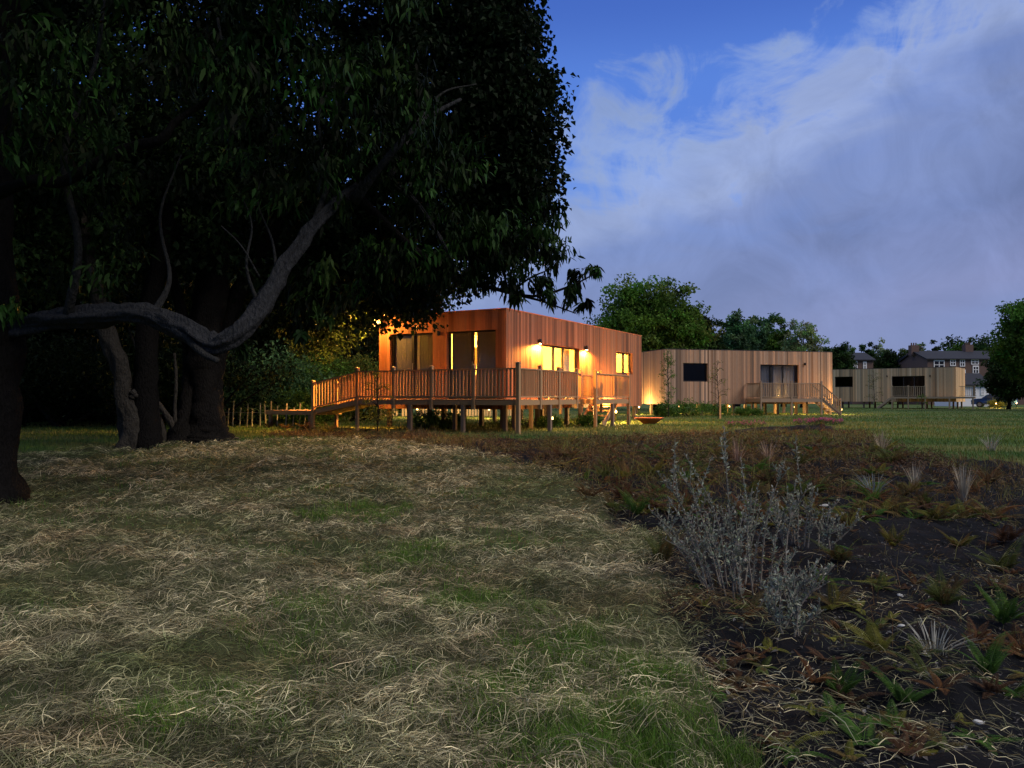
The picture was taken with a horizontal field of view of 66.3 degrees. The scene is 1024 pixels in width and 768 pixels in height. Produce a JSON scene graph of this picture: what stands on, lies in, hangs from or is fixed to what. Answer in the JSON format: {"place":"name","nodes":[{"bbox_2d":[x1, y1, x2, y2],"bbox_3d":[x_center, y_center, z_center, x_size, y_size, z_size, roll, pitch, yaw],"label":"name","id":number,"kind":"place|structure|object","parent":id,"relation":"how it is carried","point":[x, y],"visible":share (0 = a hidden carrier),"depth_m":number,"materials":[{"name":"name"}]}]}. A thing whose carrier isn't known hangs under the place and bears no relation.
{"place":"outdoors","nodes":[
{"label":"outdoors","id":0,"kind":"place"},
{"bbox_2d":[0,439,755,767],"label":"stubble grass","id":1,"kind":"structure","parent":0,"point":[506,541],"depth_m":4.64,"materials":[{"name":"beige plant"}]},
{"bbox_2d":[0,402,1023,767],"bbox_3d":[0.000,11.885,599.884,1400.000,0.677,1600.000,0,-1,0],"label":"ground","id":2,"kind":"structure","parent":0,"point":[928,538],"depth_m":6.22,"materials":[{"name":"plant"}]},
{"bbox_2d":[16,194,70,381],"bbox_3d":[-22.266,-4.765,31.201,9.635,13.350,8.174,0,-1,-24],"label":"woodland tree","id":3,"kind":"object","parent":2,"relation":"on","point":[25,303],"visible":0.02,"depth_m":31.70,"materials":[{"name":"green plant"}]},
{"bbox_2d":[15,113,126,422],"bbox_3d":[-19.634,-5.240,33.381,11.140,14.377,7.845,0,-1,0],"label":"woodland tree","id":4,"kind":"object","parent":2,"relation":"on","point":[28,351],"depth_m":32.29,"materials":[{"name":"green plant"}]},
{"bbox_2d":[14,124,267,424],"bbox_3d":[-14.838,-4.591,31.189,9.050,12.998,8.575,-1,-1,34],"label":"woodland tree","id":5,"kind":"object","parent":2,"relation":"on","point":[46,306],"visible":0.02,"depth_m":29.85,"materials":[{"name":"green plant"}]},
{"bbox_2d":[11,0,279,451],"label":"gnarled tree","id":6,"kind":"object","parent":2,"relation":"on","point":[138,422],"visible":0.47,"depth_m":17.28,"materials":[{"name":"green plant"}]},
{"bbox_2d":[80,340,298,425],"bbox_3d":[-11.299,-0.079,29.077,7.000,3.973,5.697,0,-1,0],"label":"shrub","id":7,"kind":"object","parent":2,"relation":"on","point":[236,372],"visible":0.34,"depth_m":28.46,"materials":[{"name":"green plant"}]},
{"bbox_2d":[143,114,325,396],"bbox_3d":[-13.697,-5.125,33.781,11.236,14.163,7.569,0,-1,-21],"label":"woodland tree","id":8,"kind":"object","parent":2,"relation":"on","point":[262,335],"visible":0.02,"depth_m":33.62,"materials":[{"name":"green plant"}]},
{"bbox_2d":[223,385,299,424],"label":"shrub","id":9,"kind":"object","parent":2,"relation":"on","point":[235,400],"visible":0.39,"depth_m":29.52,"materials":[{"name":"green plant"}]},
{"bbox_2d":[178,338,346,424],"bbox_3d":[-9.740,-0.084,30.845,6.382,3.652,4.711,0,-1,0],"label":"shrub","id":10,"kind":"object","parent":2,"relation":"on","point":[296,378],"visible":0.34,"depth_m":30.63,"materials":[{"name":"green plant"}]},
{"bbox_2d":[225,401,305,426],"bbox_3d":[-8.986,1.129,28.488,3.256,1.052,0.125,0,-1,0],"label":"stake fence","id":11,"kind":"object","parent":2,"relation":"on","point":[240,412],"visible":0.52,"depth_m":28.47,"materials":[{"name":"brown wood"}]},
{"bbox_2d":[193,181,378,420],"bbox_3d":[-10.128,-4.362,36.275,10.103,12.722,8.429,0,-1,0],"label":"woodland tree","id":12,"kind":"object","parent":2,"relation":"on","point":[371,347],"visible":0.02,"depth_m":36.28,"materials":[{"name":"green plant"}]},
{"bbox_2d":[11,0,579,444],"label":"sycamore tree","id":13,"kind":"object","parent":2,"relation":"on","point":[491,48],"visible":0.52,"depth_m":18.72,"materials":[{"name":"green plant"}]},
{"bbox_2d":[242,351,350,422],"bbox_3d":[-9.066,0.195,32.939,5.129,3.174,4.419,0,-1,0],"label":"shrub","id":14,"kind":"object","parent":2,"relation":"on","point":[327,369],"visible":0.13,"depth_m":32.45,"materials":[{"name":"green plant"}]},
{"bbox_2d":[262,387,341,425],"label":"shrub","id":15,"kind":"object","parent":2,"relation":"on","point":[305,401],"visible":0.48,"depth_m":29.83,"materials":[{"name":"green plant"}]},
{"bbox_2d":[0,0,605,504],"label":"broadleaf tree","id":16,"kind":"object","parent":2,"relation":"on","point":[230,88],"visible":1,"depth_m":10.07,"materials":[{"name":"green plant"}]},
{"bbox_2d":[274,349,384,421],"bbox_3d":[-7.920,0.193,34.140,5.375,3.623,4.277,0,-1,0],"label":"shrub","id":17,"kind":"object","parent":2,"relation":"on","point":[346,366],"visible":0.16,"depth_m":33.68,"materials":[{"name":"green plant"}]},
{"bbox_2d":[287,215,378,415],"bbox_3d":[-8.845,-4.099,40.526,10.449,12.346,8.003,0,-1,0],"label":"woodland tree","id":18,"kind":"object","parent":2,"relation":"on","point":[367,339],"depth_m":38.91,"materials":[{"name":"green plant"}]},
{"bbox_2d":[314,351,400,421],"bbox_3d":[-7.034,0.263,35.053,4.772,3.473,4.607,-1,-1,35],"label":"shrub","id":19,"kind":"object","parent":2,"relation":"on","point":[351,414],"visible":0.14,"depth_m":34.41,"materials":[{"name":"green plant"}]},
{"bbox_2d":[362,371,394,431],"bbox_3d":[-3.826,0.592,22.523,0.977,1.912,0.882,0,-1,-15],"label":"sapling","id":20,"kind":"object","parent":2,"relation":"on","point":[376,393],"visible":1,"depth_m":22.56,"materials":[{"name":"green plant"}]},
{"bbox_2d":[27,497,768,767],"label":"regrowth tufts","id":21,"kind":"object","parent":2,"relation":"on","point":[725,744],"visible":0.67,"depth_m":3.70,"materials":[{"name":"green plant"}]},
{"bbox_2d":[413,407,442,429],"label":"shrub","id":22,"kind":"object","parent":2,"relation":"on","point":[429,418],"visible":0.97,"depth_m":25.12,"materials":[{"name":"green plant"}]},
{"bbox_2d":[381,409,510,415],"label":"timber fence","id":23,"kind":"object","parent":2,"relation":"on","point":[451,411],"visible":0.11,"depth_m":42.98,"materials":[{"name":"brown wood"}]},
{"bbox_2d":[265,362,629,433],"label":"timber deck","id":24,"kind":"structure","parent":2,"relation":"on","point":[540,383],"depth_m":24.90,"materials":[{"name":"brown wood"}]},
{"bbox_2d":[433,409,466,429],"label":"shrub","id":25,"kind":"object","parent":2,"relation":"on","point":[445,423],"visible":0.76,"depth_m":25.89,"materials":[{"name":"green plant"}]},
{"bbox_2d":[379,308,641,428],"bbox_3d":[0.675,-0.224,32.553,5.260,4.295,13.070,-1,-1,29],"label":"timber cabin","id":26,"kind":"object","parent":2,"relation":"on","point":[492,338],"visible":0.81,"depth_m":27.55,"materials":[{"name":"brown wood"}]},
{"bbox_2d":[392,333,432,398],"bbox_3d":[-3.474,-0.629,27.575,1.830,2.290,0.102,-1,-1,29],"label":"glazed door","id":27,"kind":"structure","parent":26,"relation":"in","point":[393,336],"depth_m":27.57,"materials":[{"name":"metal"}]},
{"bbox_2d":[449,330,495,398],"bbox_3d":[-1.317,-0.650,26.383,1.920,2.290,0.102,-1,-1,29],"label":"glazed door","id":28,"kind":"structure","parent":26,"relation":"in","point":[478,331],"depth_m":26.39,"materials":[{"name":"metal"}]},
{"bbox_2d":[543,344,576,398],"bbox_3d":[1.737,-0.432,29.414,0.074,1.960,3.170,-1,-1,29],"label":"glazed door","id":29,"kind":"structure","parent":26,"relation":"in","point":[553,347],"depth_m":29.71,"materials":[{"name":"metal"}]},
{"bbox_2d":[0,434,1023,767],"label":"mown hay","id":30,"kind":"object","parent":2,"relation":"on","point":[394,750],"visible":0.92,"depth_m":5.06,"materials":[{"name":"plant"}]},
{"bbox_2d":[534,413,563,427],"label":"shrub","id":31,"kind":"object","parent":2,"relation":"on","point":[541,422],"visible":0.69,"depth_m":26.89,"materials":[{"name":"green plant"}]},
{"bbox_2d":[574,412,602,426],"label":"shrub","id":32,"kind":"object","parent":2,"relation":"on","point":[585,420],"visible":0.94,"depth_m":27.93,"materials":[{"name":"green plant"}]},
{"bbox_2d":[574,483,613,500],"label":"fern","id":33,"kind":"object","parent":2,"relation":"on","point":[583,491],"visible":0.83,"depth_m":10.73,"materials":[{"name":"brown plant"}]},
{"bbox_2d":[609,480,644,500],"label":"fern","id":34,"kind":"object","parent":2,"relation":"on","point":[616,492],"visible":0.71,"depth_m":10.61,"materials":[{"name":"green plant"}]},
{"bbox_2d":[615,486,656,514],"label":"fern","id":35,"kind":"object","parent":2,"relation":"on","point":[632,505],"visible":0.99,"depth_m":9.52,"materials":[{"name":"green plant"}]},
{"bbox_2d":[260,427,1023,767],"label":"bracken litter","id":36,"kind":"object","parent":2,"relation":"on","point":[708,461],"visible":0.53,"depth_m":13.43,"materials":[{"name":"plant"}]},
{"bbox_2d":[264,423,1023,659],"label":"wispy weeds","id":37,"kind":"object","parent":2,"relation":"on","point":[423,432],"visible":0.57,"depth_m":14.39,"materials":[{"name":"brown plant"}]},
{"bbox_2d":[630,455,666,474],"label":"fern","id":38,"kind":"object","parent":2,"relation":"on","point":[654,469],"visible":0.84,"depth_m":13.04,"materials":[{"name":"green plant"}]},
{"bbox_2d":[635,417,662,423],"bbox_3d":[5.412,1.449,30.873,1.140,0.250,1.140,0,-1,0],"label":"fire bowl","id":39,"kind":"object","parent":2,"relation":"on","point":[649,420],"visible":0.96,"depth_m":30.56,"materials":[{"name":"metal"}]},
{"bbox_2d":[582,272,725,409],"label":"tree","id":40,"kind":"object","parent":2,"relation":"on","point":[658,321],"visible":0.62,"depth_m":63.84,"materials":[{"name":"green plant"}]},
{"bbox_2d":[642,527,684,563],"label":"fern","id":41,"kind":"object","parent":2,"relation":"on","point":[668,550],"visible":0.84,"depth_m":7.23,"materials":[{"name":"green plant"}]},
{"bbox_2d":[652,402,683,416],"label":"shrub","id":42,"kind":"object","parent":2,"relation":"on","point":[660,410],"visible":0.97,"depth_m":42.79,"materials":[{"name":"green plant"}]},
{"bbox_2d":[658,349,678,416],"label":"sapling","id":43,"kind":"object","parent":2,"relation":"on","point":[668,391],"visible":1,"depth_m":42.48,"materials":[{"name":"green plant"}]},
{"bbox_2d":[665,397,709,416],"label":"shrub","id":44,"kind":"object","parent":2,"relation":"on","point":[696,407],"visible":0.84,"depth_m":43.82,"materials":[{"name":"green plant"}]},
{"bbox_2d":[692,310,730,405],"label":"tree","id":45,"kind":"object","parent":2,"relation":"on","point":[713,324],"visible":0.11,"depth_m":71.53,"materials":[{"name":"green plant"}]},
{"bbox_2d":[692,401,736,415],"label":"shrub","id":46,"kind":"object","parent":2,"relation":"on","point":[714,409],"visible":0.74,"depth_m":45.13,"materials":[{"name":"green plant"}]},
{"bbox_2d":[707,360,728,418],"bbox_3d":[10.241,0.323,39.063,1.129,3.033,1.030,1,-1,-31],"label":"sapling","id":47,"kind":"object","parent":2,"relation":"on","point":[719,402],"visible":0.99,"depth_m":38.99,"materials":[{"name":"green plant"}]},
{"bbox_2d":[648,426,811,602],"bbox_3d":[1.692,0.985,6.277,1.138,1.322,0.994,1,-1,-36],"label":"silver shrub","id":48,"kind":"object","parent":2,"relation":"on","point":[737,550],"visible":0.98,"depth_m":6.18,"materials":[{"name":"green plant"}]},
{"bbox_2d":[636,349,832,414],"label":"timber cabin","id":49,"kind":"object","parent":2,"relation":"on","point":[693,368],"visible":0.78,"depth_m":48.44,"materials":[{"name":"brown wood"}]},
{"bbox_2d":[760,365,797,397],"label":"glazed door","id":50,"kind":"structure","parent":49,"relation":"in","point":[760,365],"depth_m":49.19,"materials":[{"name":"metal"}]},
{"bbox_2d":[728,437,748,463],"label":"grass tuft","id":51,"kind":"object","parent":2,"relation":"on","point":[736,455],"visible":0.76,"depth_m":14.37,"materials":[{"name":"plant"}]},
{"bbox_2d":[715,308,764,406],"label":"tree","id":52,"kind":"object","parent":2,"relation":"on","point":[739,335],"visible":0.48,"depth_m":93.78,"materials":[{"name":"green plant"}]},
{"bbox_2d":[725,419,766,428],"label":"flower clump","id":53,"kind":"object","parent":2,"relation":"on","point":[747,423],"visible":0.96,"depth_m":24.66,"materials":[{"name":"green plant"}]},
{"bbox_2d":[735,406,766,415],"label":"shrub","id":54,"kind":"object","parent":2,"relation":"on","point":[748,411],"visible":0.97,"depth_m":44.66,"materials":[{"name":"green plant"}]},
{"bbox_2d":[752,312,782,405],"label":"tree","id":55,"kind":"object","parent":2,"relation":"on","point":[765,324],"visible":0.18,"depth_m":97.19,"materials":[{"name":"green plant"}]},
{"bbox_2d":[752,460,793,486],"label":"fern","id":56,"kind":"object","parent":2,"relation":"on","point":[763,478],"visible":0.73,"depth_m":11.96,"materials":[{"name":"green plant"}]},
{"bbox_2d":[536,423,1023,764],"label":"dead bracken","id":57,"kind":"object","parent":2,"relation":"on","point":[986,685],"visible":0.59,"depth_m":6.03,"materials":[{"name":"brown plant"}]},
{"bbox_2d":[765,316,801,406],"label":"tree","id":58,"kind":"object","parent":2,"relation":"on","point":[773,340],"visible":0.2,"depth_m":91.65,"materials":[{"name":"green plant"}]},
{"bbox_2d":[735,546,834,610],"bbox_3d":[2.010,1.434,5.711,0.582,0.404,0.544,1,-1,-33],"label":"silver shrub","id":59,"kind":"object","parent":2,"relation":"on","point":[801,586],"visible":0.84,"depth_m":5.69,"materials":[{"name":"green plant"}]},
{"bbox_2d":[759,567,826,636],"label":"silver shrub","id":60,"kind":"object","parent":2,"relation":"on","point":[795,611],"visible":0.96,"depth_m":4.92,"materials":[{"name":"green plant"}]},
{"bbox_2d":[746,381,841,414],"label":"timber deck","id":61,"kind":"structure","parent":2,"relation":"on","point":[819,400],"depth_m":47.61,"materials":[{"name":"brown wood"}]},
{"bbox_2d":[777,448,822,464],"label":"fern","id":62,"kind":"object","parent":2,"relation":"on","point":[800,459],"visible":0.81,"depth_m":14.33,"materials":[{"name":"green plant"}]},
{"bbox_2d":[777,318,830,407],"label":"tree","id":63,"kind":"object","parent":2,"relation":"on","point":[803,334],"visible":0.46,"depth_m":83.58,"materials":[{"name":"green plant"}]},
{"bbox_2d":[789,475,837,493],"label":"fern","id":64,"kind":"object","parent":2,"relation":"on","point":[822,489],"visible":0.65,"depth_m":11.29,"materials":[{"name":"green plant"}]},
{"bbox_2d":[766,482,863,551],"bbox_3d":[3.087,1.311,7.898,0.861,0.685,0.620,-1,-1,37],"label":"silver shrub","id":65,"kind":"object","parent":2,"relation":"on","point":[810,521],"visible":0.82,"depth_m":7.83,"materials":[{"name":"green plant"}]},
{"bbox_2d":[792,417,845,425],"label":"flower clump","id":66,"kind":"object","parent":2,"relation":"on","point":[813,419],"visible":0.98,"depth_m":26.18,"materials":[{"name":"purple plant"}]},
{"bbox_2d":[807,537,862,561],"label":"fern","id":67,"kind":"object","parent":2,"relation":"on","point":[836,553],"visible":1,"depth_m":7.14,"materials":[{"name":"green plant"}]},
{"bbox_2d":[816,341,858,405],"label":"tree","id":68,"kind":"object","parent":2,"relation":"on","point":[843,357],"visible":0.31,"depth_m":98.83,"materials":[{"name":"green plant"}]},
{"bbox_2d":[811,576,863,610],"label":"fern","id":69,"kind":"object","parent":2,"relation":"on","point":[839,603],"visible":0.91,"depth_m":5.85,"materials":[{"name":"green plant"}]},
{"bbox_2d":[826,495,865,526],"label":"fern","id":70,"kind":"object","parent":2,"relation":"on","point":[848,520],"visible":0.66,"depth_m":8.98,"materials":[{"name":"green plant"}]},
{"bbox_2d":[823,656,877,694],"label":"fern","id":71,"kind":"object","parent":2,"relation":"on","point":[849,687],"visible":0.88,"depth_m":4.17,"materials":[{"name":"green plant"}]},
{"bbox_2d":[835,353,875,403],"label":"brick house","id":72,"kind":"structure","parent":2,"relation":"on","point":[864,360],"depth_m":125.08,"materials":[{"name":"brick"}]},
{"bbox_2d":[859,342,878,357],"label":"tree","id":73,"kind":"object","parent":2,"relation":"on","point":[868,351],"visible":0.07,"depth_m":184.74,"materials":[{"name":"green plant"}]},
{"bbox_2d":[839,618,901,656],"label":"fern","id":74,"kind":"object","parent":2,"relation":"on","point":[870,639],"visible":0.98,"depth_m":4.59,"materials":[{"name":"green plant"}]},
{"bbox_2d":[856,474,898,491],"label":"grass tuft","id":75,"kind":"object","parent":2,"relation":"on","point":[869,488],"visible":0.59,"depth_m":11.15,"materials":[{"name":"plant"}]},
{"bbox_2d":[864,571,901,591],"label":"fern","id":76,"kind":"object","parent":2,"relation":"on","point":[883,583],"visible":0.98,"depth_m":6.14,"materials":[{"name":"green plant"}]},
{"bbox_2d":[872,348,906,403],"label":"tree","id":77,"kind":"object","parent":2,"relation":"on","point":[886,359],"visible":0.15,"depth_m":128.63,"materials":[{"name":"green plant"}]},
{"bbox_2d":[871,448,913,462],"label":"fern","id":78,"kind":"object","parent":2,"relation":"on","point":[895,457],"visible":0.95,"depth_m":14.34,"materials":[{"name":"green plant"}]},
{"bbox_2d":[876,522,909,545],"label":"fern","id":79,"kind":"object","parent":2,"relation":"on","point":[885,534],"visible":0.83,"depth_m":7.95,"materials":[{"name":"green plant"}]},
{"bbox_2d":[832,367,964,408],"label":"timber cabin","id":80,"kind":"object","parent":2,"relation":"on","point":[849,385],"visible":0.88,"depth_m":78.07,"materials":[{"name":"brown wood"}]},
{"bbox_2d":[862,660,938,703],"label":"fern","id":81,"kind":"object","parent":2,"relation":"on","point":[900,694],"visible":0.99,"depth_m":3.97,"materials":[{"name":"green plant"}]},
{"bbox_2d":[882,476,926,495],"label":"fern","id":82,"kind":"object","parent":2,"relation":"on","point":[902,485],"visible":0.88,"depth_m":11.03,"materials":[{"name":"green plant"}]},
{"bbox_2d":[902,462,922,485],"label":"grass tuft","id":83,"kind":"object","parent":2,"relation":"on","point":[914,475],"visible":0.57,"depth_m":11.76,"materials":[{"name":"plant"}]},
{"bbox_2d":[876,385,975,408],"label":"timber deck","id":84,"kind":"structure","parent":2,"relation":"on","point":[889,399],"depth_m":74.51,"materials":[{"name":"brown wood"}]},
{"bbox_2d":[884,643,975,678],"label":"fern","id":85,"kind":"object","parent":2,"relation":"on","point":[922,667],"visible":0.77,"depth_m":4.23,"materials":[{"name":"green plant"}]},
{"bbox_2d":[904,500,964,518],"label":"fern","id":86,"kind":"object","parent":2,"relation":"on","point":[930,514],"visible":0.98,"depth_m":9.24,"materials":[{"name":"green plant"}]},
{"bbox_2d":[889,616,985,655],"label":"grass tuft","id":87,"kind":"object","parent":2,"relation":"on","point":[941,645],"visible":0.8,"depth_m":4.75,"materials":[{"name":"plant"}]},
{"bbox_2d":[877,334,997,355],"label":"distant wood","id":88,"kind":"object","parent":2,"relation":"on","point":[949,344],"depth_m":222.63,"materials":[{"name":"green plant"}]},
{"bbox_2d":[919,568,970,604],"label":"fern","id":89,"kind":"object","parent":2,"relation":"on","point":[947,596],"visible":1,"depth_m":5.67,"materials":[{"name":"green plant"}]},
{"bbox_2d":[932,526,980,545],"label":"fern","id":90,"kind":"object","parent":2,"relation":"on","point":[952,541],"visible":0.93,"depth_m":7.99,"materials":[{"name":"green plant"}]},
{"bbox_2d":[898,342,1023,404],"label":"brick house","id":91,"kind":"structure","parent":2,"relation":"on","point":[968,359],"depth_m":118.93,"materials":[{"name":"brick"}]},
{"bbox_2d":[935,373,988,405],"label":"house","id":92,"kind":"structure","parent":2,"relation":"on","point":[970,378],"depth_m":96.00,"materials":[{"name":"white paint"}]},
{"bbox_2d":[952,464,975,502],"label":"grass tuft","id":93,"kind":"object","parent":2,"relation":"on","point":[963,486],"visible":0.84,"depth_m":10.62,"materials":[{"name":"plant"}]},
{"bbox_2d":[966,336,992,350],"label":"tree","id":94,"kind":"object","parent":2,"relation":"on","point":[980,347],"visible":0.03,"depth_m":184.33,"materials":[{"name":"green plant"}]},
{"bbox_2d":[954,631,1013,674],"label":"fern","id":95,"kind":"object","parent":2,"relation":"on","point":[993,663],"visible":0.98,"depth_m":4.45,"materials":[{"name":"green plant"}]},
{"bbox_2d":[966,461,1006,482],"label":"fern","id":96,"kind":"object","parent":2,"relation":"on","point":[987,476],"visible":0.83,"depth_m":12.28,"materials":[{"name":"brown plant"}]},
{"bbox_2d":[971,394,1017,406],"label":"parked car","id":97,"kind":"object","parent":2,"relation":"on","point":[979,402],"visible":0.51,"depth_m":85.77,"materials":[{"name":"paint"}]},
{"bbox_2d":[967,537,1023,570],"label":"fern","id":98,"kind":"object","parent":2,"relation":"on","point":[1008,562],"visible":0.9,"depth_m":7.15,"materials":[{"name":"green plant"}]},
{"bbox_2d":[970,676,1023,697],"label":"fern","id":99,"kind":"object","parent":2,"relation":"on","point":[1016,691],"visible":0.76,"depth_m":4.06,"materials":[{"name":"green plant"}]},
{"bbox_2d":[973,348,1023,409],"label":"tree","id":100,"kind":"object","parent":2,"relation":"on","point":[1007,389],"visible":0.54,"depth_m":69.22,"materials":[{"name":"green plant"}]},
{"bbox_2d":[975,583,1023,623],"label":"fern","id":101,"kind":"object","parent":2,"relation":"on","point":[1001,613],"visible":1,"depth_m":5.33,"materials":[{"name":"green plant"}]},
{"bbox_2d":[981,298,1023,387],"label":"tree","id":102,"kind":"object","parent":2,"relation":"on","point":[1008,354],"visible":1,"depth_m":61.88,"materials":[{"name":"green plant"}]},
{"bbox_2d":[985,622,1023,655],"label":"fern","id":103,"kind":"object","parent":2,"relation":"on","point":[1015,646],"visible":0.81,"depth_m":4.88,"materials":[{"name":"brown plant"}]},
{"bbox_2d":[986,525,1023,541],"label":"fern","id":104,"kind":"object","parent":2,"relation":"on","point":[1003,537],"visible":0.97,"depth_m":7.86,"materials":[{"name":"brown plant"}]},
{"bbox_2d":[18,408,1023,463],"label":"lawn grass","id":105,"kind":"structure","parent":0,"point":[89,434],"depth_m":26.28,"materials":[{"name":"green plant"}]},
{"bbox_2d":[79,0,1023,354],"label":"sky","id":106,"kind":"structure","parent":0,"point":[853,170],"materials":[{"name":"blue"}]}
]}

